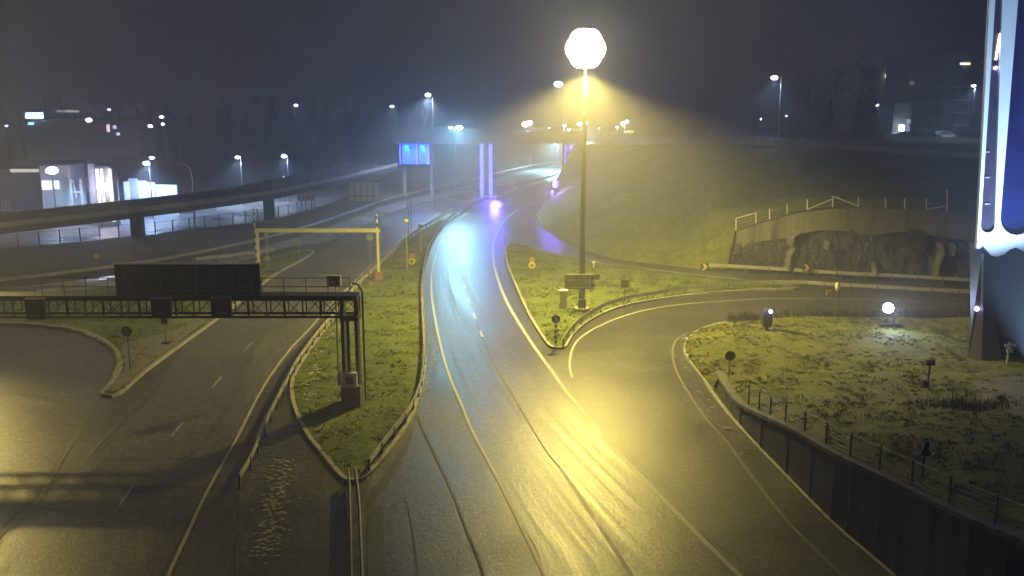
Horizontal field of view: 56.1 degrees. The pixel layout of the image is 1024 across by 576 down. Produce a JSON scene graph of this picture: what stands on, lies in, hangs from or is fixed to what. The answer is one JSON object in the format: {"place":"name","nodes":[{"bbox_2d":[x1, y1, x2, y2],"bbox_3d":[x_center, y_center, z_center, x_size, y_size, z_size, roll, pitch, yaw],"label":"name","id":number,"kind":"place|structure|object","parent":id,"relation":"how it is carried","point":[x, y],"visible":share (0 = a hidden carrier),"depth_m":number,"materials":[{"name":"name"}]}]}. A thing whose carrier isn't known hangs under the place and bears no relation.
{"place":"outdoors","nodes":[
{"label":"outdoors","id":0,"kind":"place"},
{"bbox_2d":[0,160,85,210],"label":"depot building","id":1,"kind":"structure","parent":0,"point":[20,184],"depth_m":150.03,"materials":[{"name":"grey"}]},
{"bbox_2d":[45,167,58,206],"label":"street lamp","id":2,"kind":"object","parent":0,"point":[52,170],"visible":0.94,"depth_m":139.14,"materials":[{"name":"glass"}]},
{"bbox_2d":[0,327,116,531],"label":"entry ramp","id":3,"kind":"structure","parent":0,"point":[53,383],"depth_m":63.36,"materials":[{"name":"asphalt"}]},
{"bbox_2d":[36,403,95,500],"bbox_3d":[-25.227,8.981,54.870,0.278,0.001,15.462,-3,12,-13],"label":"edge line","id":4,"kind":"object","parent":3,"relation":"on","point":[63,456],"visible":1,"depth_m":53.32,"materials":[{"name":"paint"}]},
{"bbox_2d":[90,164,120,226],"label":"lit stair tower","id":5,"kind":"structure","parent":0,"point":[106,182],"depth_m":140.10,"materials":[{"name":"grey"}]},
{"bbox_2d":[117,178,178,214],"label":"white yard wall","id":6,"kind":"structure","parent":0,"point":[134,188],"depth_m":153.31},
{"bbox_2d":[0,198,469,575],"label":"motorway","id":7,"kind":"structure","parent":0,"point":[79,521],"depth_m":54.70,"materials":[{"name":"asphalt"}]},
{"bbox_2d":[0,436,119,528],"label":"asphalt seam","id":8,"kind":"object","parent":7,"relation":"on","point":[51,483],"visible":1,"depth_m":49.49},
{"bbox_2d":[0,199,438,536],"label":"edge line","id":9,"kind":"object","parent":7,"relation":"on","point":[69,474],"visible":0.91,"depth_m":58.67,"materials":[{"name":"paint"}]},
{"bbox_2d":[118,211,431,504],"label":"lane dashes","id":10,"kind":"object","parent":7,"relation":"on","point":[132,486],"visible":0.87,"depth_m":57.89,"materials":[{"name":"paint"}]},
{"bbox_2d":[166,221,428,575],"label":"edge line","id":11,"kind":"object","parent":7,"relation":"on","point":[206,493],"visible":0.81,"depth_m":53.47,"materials":[{"name":"paint"}]},
{"bbox_2d":[425,93,434,205],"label":"street lamp","id":12,"kind":"object","parent":7,"relation":"on","point":[427,94],"visible":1,"depth_m":163.58,"materials":[{"name":"metal"}]},
{"bbox_2d":[0,110,970,413],"bbox_3d":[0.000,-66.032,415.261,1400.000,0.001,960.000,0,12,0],"label":"ground","id":13,"kind":"structure","parent":0,"point":[210,166],"depth_m":314.58,"materials":[{"name":"green plant"}]},
{"bbox_2d":[10,111,32,159],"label":"bare tree","id":14,"kind":"object","parent":13,"relation":"on","point":[19,123],"visible":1,"depth_m":261.86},
{"bbox_2d":[58,105,80,157],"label":"bare tree","id":15,"kind":"object","parent":13,"relation":"on","point":[65,123],"visible":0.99,"depth_m":279.77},
{"bbox_2d":[24,110,163,155],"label":"commercial building","id":16,"kind":"structure","parent":13,"relation":"on","point":[48,137],"depth_m":287.10,"materials":[{"name":"brick"}]},
{"bbox_2d":[0,250,312,394],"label":"side verge","id":17,"kind":"structure","parent":13,"relation":"on","point":[158,327],"depth_m":83.86,"materials":[{"name":"green plant"}]},
{"bbox_2d":[0,321,123,392],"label":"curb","id":18,"kind":"object","parent":17,"relation":"on","point":[116,366],"visible":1,"depth_m":74.14,"materials":[{"name":"concrete"}]},
{"bbox_2d":[104,314,209,390],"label":"gravel paving","id":19,"kind":"structure","parent":17,"relation":"on","point":[138,365],"depth_m":74.06,"materials":[{"name":"gravel"}]},
{"bbox_2d":[121,325,131,368],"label":"road sign","id":20,"kind":"object","parent":19,"relation":"on","point":[126,330],"visible":1,"depth_m":68.31,"materials":[{"name":"metal"}]},
{"bbox_2d":[0,249,314,397],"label":"kerb","id":21,"kind":"structure","parent":13,"relation":"on","point":[151,366],"depth_m":77.49,"materials":[{"name":"concrete"}]},
{"bbox_2d":[0,172,389,248],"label":"wet yard","id":22,"kind":"structure","parent":13,"relation":"on","point":[324,196],"depth_m":146.95,"materials":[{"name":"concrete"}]},
{"bbox_2d":[33,161,86,208],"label":"building","id":23,"kind":"structure","parent":22,"relation":"on","point":[67,171],"depth_m":147.14,"materials":[{"name":"concrete"}]},
{"bbox_2d":[69,179,84,205],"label":"loading frame","id":24,"kind":"object","parent":22,"relation":"on","point":[72,185],"visible":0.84,"depth_m":144.97,"materials":[{"name":"metal"}]},
{"bbox_2d":[87,162,99,225],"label":"storage silo","id":25,"kind":"object","parent":22,"relation":"on","point":[92,184],"visible":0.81,"depth_m":141.21,"materials":[{"name":"metal"}]},
{"bbox_2d":[4,199,315,247],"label":"yard fence","id":26,"kind":"object","parent":22,"relation":"on","point":[59,230],"visible":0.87,"depth_m":133.68,"materials":[{"name":"metal"}]},
{"bbox_2d":[297,191,314,209],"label":"direction sign","id":27,"kind":"object","parent":22,"relation":"on","point":[307,196],"visible":0.64,"depth_m":159.96,"materials":[{"name":"metal"}]},
{"bbox_2d":[0,181,436,281],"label":"embankment verge","id":28,"kind":"structure","parent":13,"relation":"on","point":[22,261],"depth_m":121.03,"materials":[{"name":"green plant"}]},
{"bbox_2d":[0,157,397,238],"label":"elevated road","id":29,"kind":"structure","parent":28,"relation":"on","point":[135,212],"depth_m":128.57,"materials":[{"name":"concrete"}]},
{"bbox_2d":[348,182,379,209],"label":"direction sign","id":30,"kind":"object","parent":28,"relation":"on","point":[363,191],"visible":0.91,"depth_m":159.80,"materials":[{"name":"metal"}]},
{"bbox_2d":[213,97,236,158],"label":"bare tree","id":31,"kind":"object","parent":13,"relation":"on","point":[229,129],"visible":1,"depth_m":275.37,"materials":[{"name":"plant"}]},
{"bbox_2d":[247,94,268,144],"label":"bare tree","id":32,"kind":"object","parent":13,"relation":"on","point":[255,106],"visible":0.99,"depth_m":344.52,"materials":[{"name":"plant"}]},
{"bbox_2d":[263,97,287,157],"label":"bare tree","id":33,"kind":"object","parent":13,"relation":"on","point":[275,141],"visible":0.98,"depth_m":277.63,"materials":[{"name":"plant"}]},
{"bbox_2d":[3,164,561,291],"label":"opposite carriageway","id":34,"kind":"structure","parent":13,"relation":"on","point":[369,217],"depth_m":149.19,"materials":[{"name":"asphalt"}]},
{"bbox_2d":[0,281,79,291],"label":"guardrail","id":35,"kind":"object","parent":34,"relation":"on","point":[34,288],"visible":0.8,"depth_m":94.81,"materials":[{"name":"metal"}]},
{"bbox_2d":[2,255,241,291],"bbox_3d":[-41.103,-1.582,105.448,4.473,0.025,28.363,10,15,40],"label":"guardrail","id":36,"kind":"object","parent":34,"relation":"on","point":[211,261],"visible":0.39,"depth_m":101.66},
{"bbox_2d":[195,248,275,262],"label":"guardrail","id":37,"kind":"object","parent":34,"relation":"on","point":[228,255],"visible":0.85,"depth_m":113.16,"materials":[{"name":"metal"}]},
{"bbox_2d":[0,160,561,283],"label":"guardrail","id":38,"kind":"object","parent":34,"relation":"on","point":[93,269],"visible":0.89,"depth_m":119.47,"materials":[{"name":"metal"}]},
{"bbox_2d":[337,98,360,157],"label":"bare tree","id":39,"kind":"object","parent":13,"relation":"on","point":[346,137],"visible":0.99,"depth_m":279.42,"materials":[{"name":"plant"}]},
{"bbox_2d":[0,175,969,575],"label":"road apron","id":40,"kind":"object","parent":13,"relation":"on","point":[408,471],"visible":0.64,"depth_m":49.02,"materials":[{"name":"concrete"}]},
{"bbox_2d":[243,456,301,563],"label":"snow remnants","id":41,"kind":"object","parent":40,"relation":"on","point":[271,515],"visible":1,"depth_m":46.36,"materials":[{"name":"snow"}]},
{"bbox_2d":[253,209,382,279],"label":"height portal","id":42,"kind":"object","parent":40,"relation":"on","point":[378,275],"visible":0.88,"depth_m":100.22,"materials":[{"name":"yellow paint"}]},
{"bbox_2d":[334,507,347,575],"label":"repair patch","id":43,"kind":"object","parent":40,"relation":"on","point":[341,560],"visible":1,"depth_m":42.94,"materials":[{"name":"asphalt"}]},
{"bbox_2d":[347,467,352,575],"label":"guardrail","id":44,"kind":"object","parent":40,"relation":"on","point":[350,526],"visible":1,"depth_m":43.63,"materials":[{"name":"metal"}]},
{"bbox_2d":[354,467,363,575],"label":"guardrail","id":45,"kind":"object","parent":40,"relation":"on","point":[359,522],"visible":1,"depth_m":43.71,"materials":[{"name":"metal"}]},
{"bbox_2d":[367,504,385,575],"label":"repair patch","id":46,"kind":"object","parent":40,"relation":"on","point":[376,548],"visible":1,"depth_m":43.22,"materials":[{"name":"asphalt"}]},
{"bbox_2d":[384,500,418,575],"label":"asphalt seam","id":47,"kind":"object","parent":40,"relation":"on","point":[412,534],"visible":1,"depth_m":43.90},
{"bbox_2d":[291,182,539,477],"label":"central verge","id":48,"kind":"structure","parent":40,"relation":"on","point":[358,451],"depth_m":68.55,"materials":[{"name":"green plant"}]},
{"bbox_2d":[0,278,366,400],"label":"sign gantry","id":49,"kind":"object","parent":48,"relation":"on","point":[344,316],"visible":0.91,"depth_m":60.14,"materials":[{"name":"metal"}]},
{"bbox_2d":[24,298,47,319],"bbox_3d":[-29.597,1.291,59.683,1.224,1.336,0.370,0,12,0],"label":"lane signal","id":50,"kind":"object","parent":49,"relation":"hanging from","point":[35,308],"visible":1,"depth_m":59.56,"materials":[{"name":"grey paint"}]},
{"bbox_2d":[150,297,172,317],"bbox_3d":[-21.781,1.216,59.667,1.262,1.284,0.370,0,12,0],"label":"lane signal","id":51,"kind":"object","parent":49,"relation":"hanging from","point":[161,307],"visible":1,"depth_m":59.53,"materials":[{"name":"paint"}]},
{"bbox_2d":[113,263,261,295],"bbox_3d":[-20.159,-0.532,59.765,9.102,2.071,0.305,0,12,0],"label":"overhead sign","id":52,"kind":"object","parent":49,"relation":"attached to","point":[187,274],"visible":1,"depth_m":59.64,"materials":[{"name":"metal"}]},
{"bbox_2d":[211,296,232,316],"bbox_3d":[-18.023,1.166,59.657,1.228,1.284,0.370,0,12,0],"label":"lane signal","id":53,"kind":"object","parent":49,"relation":"hanging from","point":[221,306],"visible":1,"depth_m":59.52,"materials":[{"name":"paint"}]},
{"bbox_2d":[326,274,340,370],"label":"detector pole","id":54,"kind":"object","parent":48,"relation":"on","point":[334,280],"visible":0.82,"depth_m":65.79,"materials":[{"name":"metal"}]},
{"bbox_2d":[337,371,361,406],"bbox_3d":[-10.241,6.433,60.657,1.345,2.462,0.800,0,12,0],"label":"control cabinet","id":55,"kind":"object","parent":48,"relation":"on","point":[351,391],"visible":1,"depth_m":60.47,"materials":[{"name":"metal"}]},
{"bbox_2d":[282,252,420,429],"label":"snow remnants","id":56,"kind":"object","parent":48,"relation":"on","point":[326,354],"visible":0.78,"depth_m":69.59,"materials":[{"name":"snow"}]},
{"bbox_2d":[238,197,479,489],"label":"guardrail","id":57,"kind":"object","parent":48,"relation":"on","point":[263,432],"visible":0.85,"depth_m":69.91,"materials":[{"name":"metal"}]},
{"bbox_2d":[290,182,543,482],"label":"kerb","id":58,"kind":"structure","parent":40,"relation":"on","point":[338,472],"depth_m":58.83,"materials":[{"name":"concrete"}]},
{"bbox_2d":[417,416,485,575],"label":"asphalt seam","id":59,"kind":"object","parent":40,"relation":"on","point":[463,522],"visible":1,"depth_m":47.17,"materials":[{"name":"asphalt"}]},
{"bbox_2d":[448,125,462,209],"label":"double street lamp","id":60,"kind":"object","parent":40,"relation":"on","point":[459,127],"visible":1,"depth_m":159.42,"materials":[{"name":"metal"}]},
{"bbox_2d":[504,243,800,348],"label":"kerb","id":61,"kind":"structure","parent":40,"relation":"on","point":[547,342],"depth_m":93.22,"materials":[{"name":"concrete"}]},
{"bbox_2d":[699,263,969,286],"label":"guardrail","id":62,"kind":"object","parent":40,"relation":"on","point":[841,273],"visible":0.84,"depth_m":102.23,"materials":[{"name":"metal"}]},
{"bbox_2d":[393,128,581,198],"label":"road bridge","id":63,"kind":"structure","parent":13,"relation":"on","point":[416,147],"depth_m":174.47,"materials":[{"name":"concrete"}]},
{"bbox_2d":[683,321,896,575],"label":"kerb","id":64,"kind":"structure","parent":13,"relation":"on","point":[883,567],"depth_m":49.66,"materials":[{"name":"concrete"}]},
{"bbox_2d":[715,370,1023,575],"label":"concrete retaining wall","id":65,"kind":"structure","parent":13,"relation":"on","point":[897,526],"depth_m":40.61,"materials":[{"name":"concrete"}]},
{"bbox_2d":[748,387,1023,532],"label":"fence","id":66,"kind":"object","parent":65,"relation":"on","point":[912,472],"visible":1,"depth_m":40.31,"materials":[{"name":"metal"}]},
{"bbox_2d":[0,0,986,109],"label":"sky","id":67,"kind":"structure","parent":0,"point":[182,54],"materials":[{"name":"black"}]},
{"bbox_2d":[430,177,736,575],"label":"road","id":68,"kind":"structure","parent":0,"point":[648,531],"depth_m":55.46,"materials":[{"name":"asphalt"}]},
{"bbox_2d":[368,174,557,470],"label":"guardrail","id":69,"kind":"object","parent":68,"relation":"on","point":[388,435],"visible":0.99,"depth_m":72.64,"materials":[{"name":"metal"}]},
{"bbox_2d":[430,189,546,575],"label":"edge line","id":70,"kind":"object","parent":68,"relation":"on","point":[537,559],"visible":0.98,"depth_m":55.59,"materials":[{"name":"paint"}]},
{"bbox_2d":[476,322,560,467],"bbox_3d":[-0.486,6.334,67.596,0.583,0.001,33.238,-2,12,-10],"label":"asphalt seam","id":71,"kind":"object","parent":68,"relation":"on","point":[517,403],"visible":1,"depth_m":61.54,"materials":[{"name":"asphalt"}]},
{"bbox_2d":[559,468,634,575],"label":"lane dashes","id":72,"kind":"object","parent":68,"relation":"on","point":[618,554],"visible":1,"depth_m":44.29,"materials":[{"name":"paint"}]},
{"bbox_2d":[492,202,742,575],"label":"edge line","id":73,"kind":"object","parent":68,"relation":"on","point":[730,566],"visible":1,"depth_m":55.12,"materials":[{"name":"paint"}]},
{"bbox_2d":[505,243,794,345],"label":"gore verge","id":74,"kind":"structure","parent":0,"point":[547,281],"depth_m":98.38,"materials":[{"name":"green plant"}]},
{"bbox_2d":[559,289,567,308],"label":"utility cabinet","id":75,"kind":"object","parent":74,"relation":"on","point":[563,298],"visible":1,"depth_m":87.50,"materials":[{"name":"metal"}]},
{"bbox_2d":[566,28,605,312],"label":"street lamp","id":76,"kind":"object","parent":74,"relation":"on","point":[585,48],"visible":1,"depth_m":82.08,"materials":[{"name":"metal"}]},
{"bbox_2d":[565,274,594,281],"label":"arrow sign","id":77,"kind":"object","parent":76,"relation":"attached to","point":[579,277],"visible":1,"depth_m":85.54,"materials":[{"name":"metal"}]},
{"bbox_2d":[565,282,595,288],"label":"arrow sign","id":78,"kind":"object","parent":76,"relation":"attached to","point":[579,285],"visible":1,"depth_m":85.67,"materials":[{"name":"metal"}]},
{"bbox_2d":[562,280,969,348],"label":"guardrail","id":79,"kind":"object","parent":74,"relation":"on","point":[706,286],"visible":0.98,"depth_m":94.69,"materials":[{"name":"metal"}]},
{"bbox_2d":[496,218,969,296],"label":"slip road","id":80,"kind":"structure","parent":0,"point":[520,231],"depth_m":106.28,"materials":[{"name":"asphalt"}]},
{"bbox_2d":[536,144,978,269],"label":"hillside","id":81,"kind":"structure","parent":0,"point":[681,205],"depth_m":123.48,"materials":[{"name":"green plant"}]},
{"bbox_2d":[595,135,979,157],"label":"bridge approach railing","id":82,"kind":"object","parent":81,"relation":"on","point":[867,147],"visible":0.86,"depth_m":139.95,"materials":[{"name":"metal"}]},
{"bbox_2d":[571,298,969,575],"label":"ramp road","id":83,"kind":"structure","parent":0,"point":[642,411],"depth_m":58.11,"materials":[{"name":"asphalt"}]},
{"bbox_2d":[671,330,843,575],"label":"edge line","id":84,"kind":"object","parent":83,"relation":"on","point":[773,503],"visible":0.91,"depth_m":50.84,"materials":[{"name":"paint"}]},
{"bbox_2d":[569,298,969,376],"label":"edge line","id":85,"kind":"object","parent":83,"relation":"on","point":[570,355],"visible":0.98,"depth_m":87.70,"materials":[{"name":"paint"}]},
{"bbox_2d":[573,102,980,151],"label":"plateau","id":86,"kind":"structure","parent":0,"point":[740,119],"depth_m":260.02,"materials":[{"name":"green plant"}]},
{"bbox_2d":[802,75,818,128],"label":"bare tree","id":87,"kind":"object","parent":86,"relation":"on","point":[807,100],"visible":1,"depth_m":218.06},
{"bbox_2d":[820,98,837,138],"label":"spruce tree","id":88,"kind":"object","parent":86,"relation":"on","point":[828,130],"visible":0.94,"depth_m":160.30,"materials":[{"name":"plant"}]},
{"bbox_2d":[823,68,849,126],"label":"bare tree","id":89,"kind":"object","parent":86,"relation":"on","point":[837,83],"visible":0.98,"depth_m":216.68,"materials":[{"name":"plant"}]},
{"bbox_2d":[846,87,872,140],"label":"spruce tree","id":90,"kind":"object","parent":86,"relation":"on","point":[859,129],"visible":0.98,"depth_m":153.18,"materials":[{"name":"plant"}]},
{"bbox_2d":[859,66,885,101],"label":"lit window house","id":91,"kind":"structure","parent":86,"relation":"on","point":[879,74],"depth_m":196.27,"materials":[{"name":"grey"}]},
{"bbox_2d":[864,73,883,139],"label":"spruce tree","id":92,"kind":"object","parent":86,"relation":"on","point":[873,113],"visible":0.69,"depth_m":156.48,"materials":[{"name":"plant"}]},
{"bbox_2d":[895,131,920,136],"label":"parked car","id":93,"kind":"object","parent":86,"relation":"on","point":[907,134],"visible":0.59,"depth_m":163.29,"materials":[{"name":"paint"}]},
{"bbox_2d":[917,131,941,136],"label":"parked car","id":94,"kind":"object","parent":86,"relation":"on","point":[926,134],"visible":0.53,"depth_m":163.29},
{"bbox_2d":[876,50,984,133],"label":"apartment house","id":95,"kind":"structure","parent":86,"relation":"on","point":[933,92],"depth_m":177.22,"materials":[{"name":"concrete"}]},
{"bbox_2d":[953,131,980,137],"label":"parked car","id":96,"kind":"object","parent":86,"relation":"on","point":[962,134],"visible":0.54,"depth_m":163.29,"materials":[{"name":"paint"}]},
{"bbox_2d":[727,228,972,283],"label":"rock face","id":97,"kind":"object","parent":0,"point":[915,252],"visible":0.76,"depth_m":102.21},
{"bbox_2d":[736,208,975,246],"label":"retaining wall","id":98,"kind":"structure","parent":97,"relation":"on","point":[871,221],"depth_m":101.73,"materials":[{"name":"concrete"}]},
{"bbox_2d":[735,189,947,229],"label":"railing","id":99,"kind":"object","parent":98,"relation":"on","point":[904,204],"depth_m":102.41,"materials":[{"name":"metal"}]},
{"bbox_2d":[685,315,1023,533],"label":"grass mound","id":100,"kind":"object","parent":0,"point":[1011,464],"depth_m":59.77,"materials":[{"name":"plant"}]},
{"bbox_2d":[761,306,772,330],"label":"camera housing","id":101,"kind":"object","parent":100,"relation":"on","point":[766,317],"visible":1,"depth_m":77.58,"materials":[{"name":"paint"}]},
{"bbox_2d":[825,282,839,317],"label":"sign post","id":102,"kind":"object","parent":100,"relation":"on","point":[829,292],"visible":0.95,"depth_m":82.09,"materials":[{"name":"metal"}]},
{"bbox_2d":[725,302,969,322],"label":"dead stalks","id":103,"kind":"object","parent":100,"relation":"on","point":[948,311],"visible":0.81,"depth_m":83.72,"materials":[{"name":"plant"}]},
{"bbox_2d":[685,315,1023,531],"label":"tussocks","id":104,"kind":"object","parent":100,"relation":"on","point":[959,359],"visible":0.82,"depth_m":59.87,"materials":[{"name":"plant"}]},
{"bbox_2d":[877,303,902,325],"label":"ground floodlight","id":105,"kind":"object","parent":100,"relation":"on","point":[887,308],"visible":1,"depth_m":78.21,"materials":[{"name":"grey"}]},
{"bbox_2d":[919,438,930,477],"bbox_3d":[17.167,7.105,39.952,0.440,1.767,0.150,0,12,0],"label":"tilted sign","id":106,"kind":"object","parent":100,"relation":"on","point":[925,451],"visible":0.91,"depth_m":39.83,"materials":[{"name":"metal"}]},
{"bbox_2d":[922,359,934,386],"bbox_3d":[25.771,5.276,59.407,0.675,1.657,0.500,0,12,0],"label":"sign","id":107,"kind":"object","parent":100,"relation":"on","point":[929,363],"visible":1,"depth_m":59.31,"materials":[{"name":"metal"}]},
{"bbox_2d":[902,383,1018,411],"bbox_3d":[24.708,6.197,53.099,6.274,1.633,6.400,0,12,0],"label":"weed clump","id":108,"kind":"object","parent":100,"relation":"on","point":[971,406],"visible":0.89,"depth_m":52.63,"materials":[{"name":"plant"}]},
{"bbox_2d":[968,0,1023,360],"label":"illuminated pylon","id":109,"kind":"object","parent":100,"relation":"on","point":[996,279],"visible":0.99,"depth_m":64.29,"materials":[{"name":"metal"}]},
{"bbox_2d":[972,375,1023,418],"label":"gravel path","id":110,"kind":"structure","parent":100,"relation":"on","point":[1005,385],"depth_m":56.40,"materials":[{"name":"gravel"}]},
{"bbox_2d":[1004,330,1017,363],"bbox_3d":[32.817,3.916,63.320,0.840,2.421,0.227,0,12,0],"label":"path sign","id":111,"kind":"object","parent":100,"relation":"on","point":[1011,336],"visible":0.99,"depth_m":63.18,"materials":[{"name":"metal"}]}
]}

